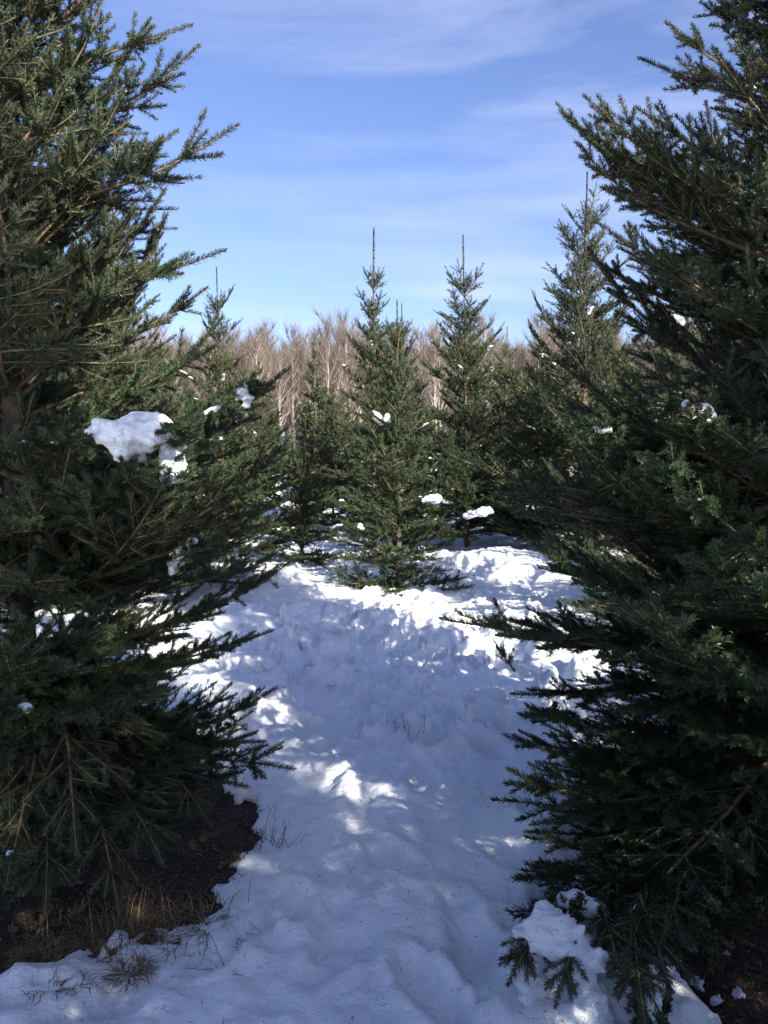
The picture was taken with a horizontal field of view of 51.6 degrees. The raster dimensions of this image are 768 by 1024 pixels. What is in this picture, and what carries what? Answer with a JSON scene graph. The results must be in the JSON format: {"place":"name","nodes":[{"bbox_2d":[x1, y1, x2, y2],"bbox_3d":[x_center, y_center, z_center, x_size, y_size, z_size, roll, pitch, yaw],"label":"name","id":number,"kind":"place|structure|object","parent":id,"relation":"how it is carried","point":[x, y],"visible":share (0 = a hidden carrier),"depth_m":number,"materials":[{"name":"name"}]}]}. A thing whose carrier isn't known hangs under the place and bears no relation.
{"place":"outdoors","nodes":[
{"label":"outdoors","id":0,"kind":"place"},
{"bbox_2d":[0,783,264,973],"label":"bare ground","id":1,"kind":"structure","parent":0,"point":[13,915],"depth_m":2.91,"materials":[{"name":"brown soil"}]},
{"bbox_2d":[1,919,84,969],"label":"grass tuft","id":2,"kind":"object","parent":1,"relation":"on","point":[19,953],"visible":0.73,"depth_m":2.49,"materials":[{"name":"brown plant"}]},
{"bbox_2d":[67,897,90,916],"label":"dead leaf","id":3,"kind":"object","parent":1,"relation":"on","point":[76,909],"visible":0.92,"depth_m":2.66,"materials":[{"name":"plant"}]},
{"bbox_2d":[4,902,166,963],"bbox_3d":[-0.952,1.325,2.514,0.526,0.113,0.476,0,5,0],"label":"grass tuft","id":4,"kind":"object","parent":1,"relation":"on","point":[52,943],"visible":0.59,"depth_m":2.56,"materials":[{"name":"brown plant"}]},
{"bbox_2d":[52,876,203,966],"bbox_3d":[-0.817,1.280,2.583,0.545,0.190,0.502,0,5,0],"label":"grass tuft","id":5,"kind":"object","parent":1,"relation":"on","point":[130,930],"visible":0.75,"depth_m":2.59,"materials":[{"name":"brown plant"}]},
{"bbox_2d":[0,0,297,919],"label":"fir tree","id":6,"kind":"object","parent":1,"relation":"on","point":[98,742],"visible":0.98,"depth_m":2.81,"materials":[{"name":"green plant"}]},
{"bbox_2d":[84,411,174,462],"bbox_3d":[-0.781,-0.232,2.448,0.288,0.162,0.171,0,5,0],"label":"snow clump","id":7,"kind":"object","parent":6,"relation":"on","point":[127,436],"visible":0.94,"depth_m":2.40,"materials":[{"name":"white snow"}]},
{"bbox_2d":[157,443,187,483],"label":"snow clump","id":8,"kind":"object","parent":6,"relation":"attached to","point":[166,455],"visible":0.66,"depth_m":2.47,"materials":[{"name":"white snow"}]},
{"bbox_2d":[166,537,197,575],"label":"snow clump","id":9,"kind":"object","parent":6,"relation":"on","point":[171,566],"visible":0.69,"depth_m":2.99,"materials":[{"name":"white snow"}]},
{"bbox_2d":[204,404,228,414],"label":"snow clump","id":10,"kind":"object","parent":6,"relation":"on","point":[216,408],"visible":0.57,"depth_m":2.69,"materials":[{"name":"white"}]},
{"bbox_2d":[235,382,253,408],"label":"snow clump","id":11,"kind":"object","parent":6,"relation":"on","point":[245,397],"visible":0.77,"depth_m":2.69,"materials":[{"name":"white snow"}]},
{"bbox_2d":[109,873,221,948],"bbox_3d":[-0.700,1.299,2.613,0.396,0.148,0.448,-4,6,-36],"label":"grass tuft","id":12,"kind":"object","parent":1,"relation":"on","point":[181,909],"visible":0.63,"depth_m":2.63,"materials":[{"name":"brown plant"}]},
{"bbox_2d":[199,829,209,844],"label":"dead leaf","id":13,"kind":"object","parent":1,"relation":"on","point":[204,837],"visible":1,"depth_m":3.15,"materials":[{"name":"plant"}]},
{"bbox_2d":[11,609,681,1022],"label":"fallen needles","id":14,"kind":"object","parent":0,"point":[367,817],"visible":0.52,"depth_m":2.86,"materials":[{"name":"brown plant"}]},
{"bbox_2d":[0,454,721,1023],"bbox_3d":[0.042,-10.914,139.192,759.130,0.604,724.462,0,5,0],"label":"snow ground","id":15,"kind":"structure","parent":0,"point":[418,924],"depth_m":3.20,"materials":[{"name":"white snow"}]},
{"bbox_2d":[2,964,74,1005],"bbox_3d":[-0.953,1.313,2.228,0.153,0.048,0.161,3,6,27],"label":"grass tuft","id":16,"kind":"object","parent":15,"relation":"on","point":[33,995],"visible":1,"depth_m":2.21,"materials":[{"name":"plant"}]},
{"bbox_2d":[0,80,121,617],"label":"fir tree","id":17,"kind":"object","parent":15,"relation":"on","point":[86,397],"depth_m":6.53,"materials":[{"name":"green plant"}]},
{"bbox_2d":[50,968,105,1002],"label":"grass tuft","id":18,"kind":"object","parent":15,"relation":"on","point":[73,988],"visible":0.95,"depth_m":2.25,"materials":[{"name":"plant"}]},
{"bbox_2d":[44,193,220,563],"bbox_3d":[-2.880,-1.307,8.412,2.618,4.404,2.340,1,5,10],"label":"fir tree","id":19,"kind":"object","parent":15,"relation":"on","point":[131,306],"visible":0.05,"depth_m":8.39,"materials":[{"name":"green plant"}]},
{"bbox_2d":[97,943,169,996],"bbox_3d":[-0.751,1.336,2.342,0.232,0.061,0.227,0,5,0],"label":"grass tuft","id":20,"kind":"object","parent":15,"relation":"on","point":[139,962],"visible":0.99,"depth_m":2.36,"materials":[{"name":"brown plant"}]},
{"bbox_2d":[123,314,151,383],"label":"bare tree","id":21,"kind":"object","parent":15,"relation":"on","point":[138,340],"visible":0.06,"depth_m":65.39,"materials":[{"name":"brown plant"}]},
{"bbox_2d":[140,306,176,376],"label":"bare tree","id":22,"kind":"object","parent":15,"relation":"on","point":[159,329],"visible":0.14,"depth_m":72.72,"materials":[{"name":"brown plant"}]},
{"bbox_2d":[154,339,188,402],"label":"bare tree","id":23,"kind":"object","parent":15,"relation":"on","point":[173,359],"visible":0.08,"depth_m":67.06,"materials":[{"name":"brown plant"}]},
{"bbox_2d":[170,330,192,413],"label":"bare tree","id":24,"kind":"object","parent":15,"relation":"on","point":[174,340],"visible":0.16,"depth_m":75.65,"materials":[{"name":"brown plant"}]},
{"bbox_2d":[164,339,200,414],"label":"bare tree","id":25,"kind":"object","parent":15,"relation":"on","point":[180,369],"visible":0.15,"depth_m":69.70,"materials":[{"name":"brown plant"}]},
{"bbox_2d":[160,348,206,492],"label":"fir tree","id":26,"kind":"object","parent":15,"relation":"on","point":[174,385],"visible":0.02,"depth_m":18.98,"materials":[{"name":"green plant"}]},
{"bbox_2d":[176,343,205,400],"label":"bare tree","id":27,"kind":"object","parent":15,"relation":"on","point":[187,349],"visible":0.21,"depth_m":70.75,"materials":[{"name":"brown plant"}]},
{"bbox_2d":[179,356,206,397],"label":"bare tree","id":28,"kind":"object","parent":15,"relation":"on","point":[197,373],"visible":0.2,"depth_m":70.70,"materials":[{"name":"brown plant"}]},
{"bbox_2d":[174,331,223,404],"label":"bare tree","id":29,"kind":"object","parent":15,"relation":"on","point":[210,343],"visible":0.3,"depth_m":66.08,"materials":[{"name":"brown plant"}]},
{"bbox_2d":[138,869,268,972],"bbox_3d":[-0.615,1.290,2.561,0.464,0.133,0.483,0,5,0],"label":"grass tuft","id":30,"kind":"object","parent":15,"relation":"on","point":[199,917],"visible":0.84,"depth_m":2.61,"materials":[{"name":"brown plant"}]},
{"bbox_2d":[140,339,283,596],"bbox_3d":[-2.005,-0.351,7.382,1.925,2.622,2.207,-1,4,0],"label":"fir tree","id":31,"kind":"object","parent":15,"relation":"on","point":[235,569],"visible":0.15,"depth_m":7.30,"materials":[{"name":"green plant"}]},
{"bbox_2d":[225,339,249,400],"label":"bare tree","id":32,"kind":"object","parent":15,"relation":"on","point":[231,347],"visible":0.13,"depth_m":68.55,"materials":[{"name":"brown plant"}]},
{"bbox_2d":[221,321,255,375],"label":"bare tree","id":33,"kind":"object","parent":15,"relation":"on","point":[231,332],"visible":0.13,"depth_m":73.73,"materials":[{"name":"brown plant"}]},
{"bbox_2d":[226,338,262,415],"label":"bare tree","id":34,"kind":"object","parent":15,"relation":"on","point":[246,363],"visible":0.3,"depth_m":65.90,"materials":[{"name":"brown plant"}]},
{"bbox_2d":[175,267,314,561],"bbox_3d":[-1.821,-1.081,9.599,2.078,3.631,2.103,0,6,0],"label":"fir tree","id":35,"kind":"object","parent":15,"relation":"on","point":[238,464],"visible":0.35,"depth_m":9.38,"materials":[{"name":"green plant"}]},
{"bbox_2d":[227,317,282,416],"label":"bare tree","id":36,"kind":"object","parent":15,"relation":"on","point":[260,332],"visible":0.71,"depth_m":65.47,"materials":[{"name":"brown plant"}]},
{"bbox_2d":[238,330,274,399],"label":"bare tree","id":37,"kind":"object","parent":15,"relation":"on","point":[255,361],"visible":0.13,"depth_m":70.45,"materials":[{"name":"brown plant"}]},
{"bbox_2d":[255,662,266,672],"bbox_3d":[-0.780,0.998,5.027,0.078,0.091,0.104,0,5,-9],"label":"snow chunk","id":38,"kind":"object","parent":15,"relation":"on","point":[260,667],"visible":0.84,"depth_m":5.00,"materials":[{"name":"white"}]},
{"bbox_2d":[248,315,281,400],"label":"bare tree","id":39,"kind":"object","parent":15,"relation":"on","point":[268,343],"visible":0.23,"depth_m":77.30,"materials":[{"name":"brown plant"}]},
{"bbox_2d":[200,381,330,541],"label":"fir tree","id":40,"kind":"object","parent":15,"relation":"on","point":[260,424],"visible":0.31,"depth_m":12.08,"materials":[{"name":"green plant"}]},
{"bbox_2d":[242,350,290,500],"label":"fir tree","id":41,"kind":"object","parent":15,"relation":"on","point":[272,412],"visible":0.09,"depth_m":17.05,"materials":[{"name":"green plant"}]},
{"bbox_2d":[230,802,306,852],"bbox_3d":[-0.424,1.240,3.088,0.267,0.174,0.301,3,6,27],"label":"weed stem","id":42,"kind":"object","parent":15,"relation":"on","point":[268,835],"visible":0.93,"depth_m":3.07,"materials":[{"name":"plant"}]},
{"bbox_2d":[260,319,289,421],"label":"bare tree","id":43,"kind":"object","parent":15,"relation":"on","point":[268,335],"visible":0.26,"depth_m":80.79,"materials":[{"name":"brown plant"}]},
{"bbox_2d":[261,351,296,421],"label":"bare tree","id":44,"kind":"object","parent":15,"relation":"on","point":[277,383],"visible":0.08,"depth_m":79.57,"materials":[{"name":"brown plant"}]},
{"bbox_2d":[265,405,293,467],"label":"fir tree","id":45,"kind":"object","parent":15,"relation":"on","point":[275,428],"visible":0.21,"depth_m":37.19,"materials":[{"name":"green plant"}]},
{"bbox_2d":[266,342,310,424],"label":"bare tree","id":46,"kind":"object","parent":15,"relation":"on","point":[281,382],"visible":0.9,"depth_m":66.76,"materials":[{"name":"brown plant"}]},
{"bbox_2d":[268,320,310,449],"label":"bare tree","id":47,"kind":"object","parent":15,"relation":"on","point":[293,332],"visible":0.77,"depth_m":70.39,"materials":[{"name":"brown plant"}]},
{"bbox_2d":[274,344,306,440],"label":"bare tree","id":48,"kind":"object","parent":15,"relation":"on","point":[295,377],"visible":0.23,"depth_m":74.78,"materials":[{"name":"brown plant"}]},
{"bbox_2d":[285,429,296,460],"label":"fir tree","id":49,"kind":"object","parent":15,"relation":"on","point":[293,447],"visible":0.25,"depth_m":46.43,"materials":[{"name":"green plant"}]},
{"bbox_2d":[278,334,306,440],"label":"bare tree","id":50,"kind":"object","parent":15,"relation":"on","point":[289,343],"visible":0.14,"depth_m":81.64,"materials":[{"name":"brown plant"}]},
{"bbox_2d":[243,418,353,566],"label":"fir tree","id":51,"kind":"object","parent":15,"relation":"on","point":[302,468],"visible":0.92,"depth_m":9.31,"materials":[{"name":"green plant"}]},
{"bbox_2d":[289,359,318,435],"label":"bare tree","id":52,"kind":"object","parent":15,"relation":"on","point":[304,387],"visible":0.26,"depth_m":70.79,"materials":[{"name":"brown plant"}]},
{"bbox_2d":[295,329,336,399],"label":"bare tree","id":53,"kind":"object","parent":15,"relation":"on","point":[311,345],"visible":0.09,"depth_m":78.07,"materials":[{"name":"brown plant"}]},
{"bbox_2d":[289,322,346,403],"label":"bare tree","id":54,"kind":"object","parent":15,"relation":"on","point":[306,344],"visible":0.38,"depth_m":70.24,"materials":[{"name":"brown plant"}]},
{"bbox_2d":[276,328,361,516],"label":"fir tree","id":55,"kind":"object","parent":15,"relation":"on","point":[312,413],"visible":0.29,"depth_m":14.62,"materials":[{"name":"green plant"}]},
{"bbox_2d":[296,304,365,416],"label":"bare tree","id":56,"kind":"object","parent":15,"relation":"on","point":[326,338],"visible":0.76,"depth_m":64.56,"materials":[{"name":"brown plant"}]},
{"bbox_2d":[313,316,356,417],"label":"bare tree","id":57,"kind":"object","parent":15,"relation":"on","point":[335,351],"visible":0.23,"depth_m":69.30,"materials":[{"name":"brown plant"}]},
{"bbox_2d":[291,387,379,529],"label":"fir tree","id":58,"kind":"object","parent":15,"relation":"on","point":[327,448],"visible":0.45,"depth_m":13.65,"materials":[{"name":"green plant"}]},
{"bbox_2d":[318,377,354,489],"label":"fir tree","id":59,"kind":"object","parent":15,"relation":"on","point":[330,390],"visible":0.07,"depth_m":19.68,"materials":[{"name":"green plant"}]},
{"bbox_2d":[332,624,346,635],"bbox_3d":[-0.333,0.888,5.948,0.089,0.085,0.105,25,-10,-33],"label":"snow chunk","id":60,"kind":"object","parent":15,"relation":"on","point":[338,629],"visible":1,"depth_m":5.93,"materials":[{"name":"white"}]},
{"bbox_2d":[319,323,369,421],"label":"bare tree","id":61,"kind":"object","parent":15,"relation":"on","point":[345,347],"visible":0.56,"depth_m":65.75,"materials":[{"name":"brown plant"}]},
{"bbox_2d":[324,305,366,411],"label":"bare tree","id":62,"kind":"object","parent":15,"relation":"on","point":[344,319],"visible":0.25,"depth_m":74.74,"materials":[{"name":"brown plant"}]},
{"bbox_2d":[344,400,362,465],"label":"fir tree","id":63,"kind":"object","parent":15,"relation":"on","point":[348,413],"visible":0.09,"depth_m":38.75,"materials":[{"name":"green plant"}]},
{"bbox_2d":[335,324,378,421],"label":"bare tree","id":64,"kind":"object","parent":15,"relation":"on","point":[354,336],"visible":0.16,"depth_m":66.82,"materials":[{"name":"brown plant"}]},
{"bbox_2d":[339,349,394,499],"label":"fir tree","id":65,"kind":"object","parent":15,"relation":"on","point":[362,447],"visible":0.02,"depth_m":17.12,"materials":[{"name":"green plant"}]},
{"bbox_2d":[311,227,426,556],"bbox_3d":[-0.191,-1.448,10.158,1.833,4.246,1.766,0,6,0],"label":"fir tree","id":66,"kind":"object","parent":15,"relation":"on","point":[369,395],"visible":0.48,"depth_m":10.00,"materials":[{"name":"green plant"}]},
{"bbox_2d":[324,300,474,594],"bbox_3d":[0.150,-0.524,7.859,1.612,3.090,1.642,-1,5,0],"label":"fir tree","id":67,"kind":"object","parent":15,"relation":"on","point":[393,458],"visible":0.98,"depth_m":7.72,"materials":[{"name":"green plant"}]},
{"bbox_2d":[422,494,441,504],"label":"snow clump","id":68,"kind":"object","parent":67,"relation":"on","point":[434,499],"visible":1,"depth_m":7.37,"materials":[{"name":"white"}]},
{"bbox_2d":[343,304,457,528],"bbox_3d":[0.274,-1.458,12.852,1.986,3.780,1.849,-2,6,0],"label":"fir tree","id":69,"kind":"object","parent":15,"relation":"on","point":[406,353],"visible":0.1,"depth_m":12.79,"materials":[{"name":"green plant"}]},
{"bbox_2d":[148,335,653,446],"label":"distant wood","id":70,"kind":"object","parent":15,"relation":"on","point":[300,418],"depth_m":91.62,"materials":[{"name":"brown plant"}]},
{"bbox_2d":[381,318,430,396],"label":"bare tree","id":71,"kind":"object","parent":15,"relation":"on","point":[417,364],"visible":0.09,"depth_m":65.93,"materials":[{"name":"brown plant"}]},
{"bbox_2d":[408,344,427,410],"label":"bare tree","id":72,"kind":"object","parent":15,"relation":"on","point":[412,350],"visible":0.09,"depth_m":77.52,"materials":[{"name":"brown plant"}]},
{"bbox_2d":[404,324,432,392],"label":"bare tree","id":73,"kind":"object","parent":15,"relation":"on","point":[416,334],"visible":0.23,"depth_m":78.10,"materials":[{"name":"brown plant"}]},
{"bbox_2d":[407,313,451,438],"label":"bare tree","id":74,"kind":"object","parent":15,"relation":"on","point":[434,331],"visible":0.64,"depth_m":66.22,"materials":[{"name":"brown plant"}]},
{"bbox_2d":[417,339,446,420],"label":"bare tree","id":75,"kind":"object","parent":15,"relation":"on","point":[423,346],"visible":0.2,"depth_m":73.04,"materials":[{"name":"brown plant"}]},
{"bbox_2d":[414,371,451,482],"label":"fir tree","id":76,"kind":"object","parent":15,"relation":"on","point":[421,406],"visible":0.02,"depth_m":24.04,"materials":[{"name":"green plant"}]},
{"bbox_2d":[419,318,460,426],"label":"bare tree","id":77,"kind":"object","parent":15,"relation":"on","point":[439,386],"visible":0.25,"depth_m":68.78,"materials":[{"name":"brown plant"}]},
{"bbox_2d":[437,394,478,517],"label":"fir tree","id":78,"kind":"object","parent":15,"relation":"on","point":[455,458],"visible":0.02,"depth_m":14.38,"materials":[{"name":"green plant"}]},
{"bbox_2d":[392,234,535,546],"bbox_3d":[1.142,-1.509,10.438,1.922,4.215,2.098,1,5,10],"label":"fir tree","id":79,"kind":"object","parent":15,"relation":"on","point":[471,491],"visible":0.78,"depth_m":10.30,"materials":[{"name":"green plant"}]},
{"bbox_2d":[462,506,493,518],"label":"snow clump","id":80,"kind":"object","parent":79,"relation":"on","point":[482,511],"visible":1,"depth_m":8.56,"materials":[{"name":"white snow"}]},
{"bbox_2d":[454,310,504,415],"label":"bare tree","id":81,"kind":"object","parent":15,"relation":"on","point":[481,326],"visible":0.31,"depth_m":67.14,"materials":[{"name":"brown plant"}]},
{"bbox_2d":[452,326,547,524],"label":"fir tree","id":82,"kind":"object","parent":15,"relation":"on","point":[507,396],"visible":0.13,"depth_m":12.79,"materials":[{"name":"green plant"}]},
{"bbox_2d":[484,336,521,406],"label":"bare tree","id":83,"kind":"object","parent":15,"relation":"on","point":[500,352],"visible":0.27,"depth_m":65.15,"materials":[{"name":"brown plant"}]},
{"bbox_2d":[493,638,515,672],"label":"fir sprig","id":84,"kind":"object","parent":15,"relation":"on","point":[503,654],"visible":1,"depth_m":5.06,"materials":[{"name":"green plant"}]},
{"bbox_2d":[495,342,526,383],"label":"bare tree","id":85,"kind":"object","parent":15,"relation":"on","point":[519,357],"visible":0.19,"depth_m":71.18,"materials":[{"name":"brown plant"}]},
{"bbox_2d":[454,360,573,534],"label":"fir tree","id":86,"kind":"object","parent":15,"relation":"on","point":[516,420],"visible":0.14,"depth_m":11.16,"materials":[{"name":"green plant"}]},
{"bbox_2d":[514,653,525,663],"bbox_3d":[0.967,1.051,5.611,0.109,0.096,0.082,2,8,17],"label":"snow chunk","id":87,"kind":"object","parent":15,"relation":"on","point":[520,658],"visible":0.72,"depth_m":5.60,"materials":[{"name":"white"}]},
{"bbox_2d":[507,337,538,384],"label":"bare tree","id":88,"kind":"object","parent":15,"relation":"on","point":[522,351],"visible":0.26,"depth_m":72.82,"materials":[{"name":"brown plant"}]},
{"bbox_2d":[508,309,554,381],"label":"bare tree","id":89,"kind":"object","parent":15,"relation":"on","point":[539,326],"visible":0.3,"depth_m":73.80,"materials":[{"name":"brown plant"}]},
{"bbox_2d":[532,319,562,419],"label":"bare tree","id":90,"kind":"object","parent":15,"relation":"on","point":[549,338],"visible":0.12,"depth_m":69.34,"materials":[{"name":"brown plant"}]},
{"bbox_2d":[460,171,645,553],"bbox_3d":[2.360,-1.751,9.781,2.697,4.880,2.640,-2,6,-25],"label":"fir tree","id":91,"kind":"object","parent":15,"relation":"on","point":[609,328],"visible":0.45,"depth_m":9.73,"materials":[{"name":"green plant"}]},
{"bbox_2d":[526,321,580,403],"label":"bare tree","id":92,"kind":"object","parent":15,"relation":"on","point":[546,339],"visible":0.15,"depth_m":67.59,"materials":[{"name":"brown plant"}]},
{"bbox_2d":[438,0,767,1023],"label":"fir tree","id":93,"kind":"object","parent":15,"relation":"on","point":[682,776],"visible":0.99,"depth_m":2.69,"materials":[{"name":"green plant"}]},
{"bbox_2d":[507,900,615,1022],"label":"snow clump","id":94,"kind":"object","parent":93,"relation":"on","point":[548,930],"visible":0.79,"depth_m":2.11,"materials":[{"name":"white snow"}]},
{"bbox_2d":[556,888,608,918],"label":"snow clump","id":95,"kind":"object","parent":93,"relation":"on","point":[592,903],"visible":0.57,"depth_m":2.28,"materials":[{"name":"white snow"}]},
{"bbox_2d":[643,988,661,1023],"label":"snow clump","id":96,"kind":"object","parent":93,"relation":"on","point":[652,1008],"visible":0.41,"depth_m":2.02,"materials":[{"name":"white"}]},
{"bbox_2d":[681,399,716,419],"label":"snow clump","id":97,"kind":"object","parent":93,"relation":"on","point":[683,404],"visible":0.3,"depth_m":2.33,"materials":[{"name":"white"}]},
{"bbox_2d":[608,327,624,375],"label":"bare tree","id":98,"kind":"object","parent":15,"relation":"on","point":[616,336],"visible":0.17,"depth_m":71.56,"materials":[{"name":"brown plant"}]},
{"bbox_2d":[538,295,767,625],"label":"fir tree","id":99,"kind":"object","parent":15,"relation":"on","point":[623,365],"visible":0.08,"depth_m":5.99,"materials":[{"name":"green plant"}]},
{"bbox_2d":[622,190,766,481],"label":"fir tree","id":100,"kind":"object","parent":15,"relation":"on","point":[706,327],"depth_m":7.27,"materials":[{"name":"green plant"}]},
{"bbox_2d":[12,0,767,443],"label":"sky","id":101,"kind":"structure","parent":0,"point":[425,124],"materials":[{"name":"blue"}]},
{"bbox_2d":[618,863,767,1023],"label":"bare ground","id":102,"kind":"structure","parent":0,"point":[711,977],"depth_m":2.40,"materials":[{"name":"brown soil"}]},
{"bbox_2d":[688,976,704,991],"bbox_3d":[0.915,1.383,2.326,0.042,0.040,0.050,1,5,8],"label":"snow chunk","id":103,"kind":"object","parent":102,"relation":"on","point":[700,984],"visible":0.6,"depth_m":2.31,"materials":[{"name":"white"}]},
{"bbox_2d":[710,994,723,1005],"bbox_3d":[0.946,1.390,2.257,0.037,0.030,0.032,2,5,20],"label":"snow chunk","id":104,"kind":"object","parent":102,"relation":"on","point":[716,1000],"visible":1,"depth_m":2.25,"materials":[{"name":"white"}]},
{"bbox_2d":[731,986,745,999],"bbox_3d":[1.020,1.385,2.284,0.040,0.031,0.029,0,5,-4],"label":"snow chunk","id":105,"kind":"object","parent":102,"relation":"on","point":[737,992],"visible":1,"depth_m":2.28,"materials":[{"name":"white"}]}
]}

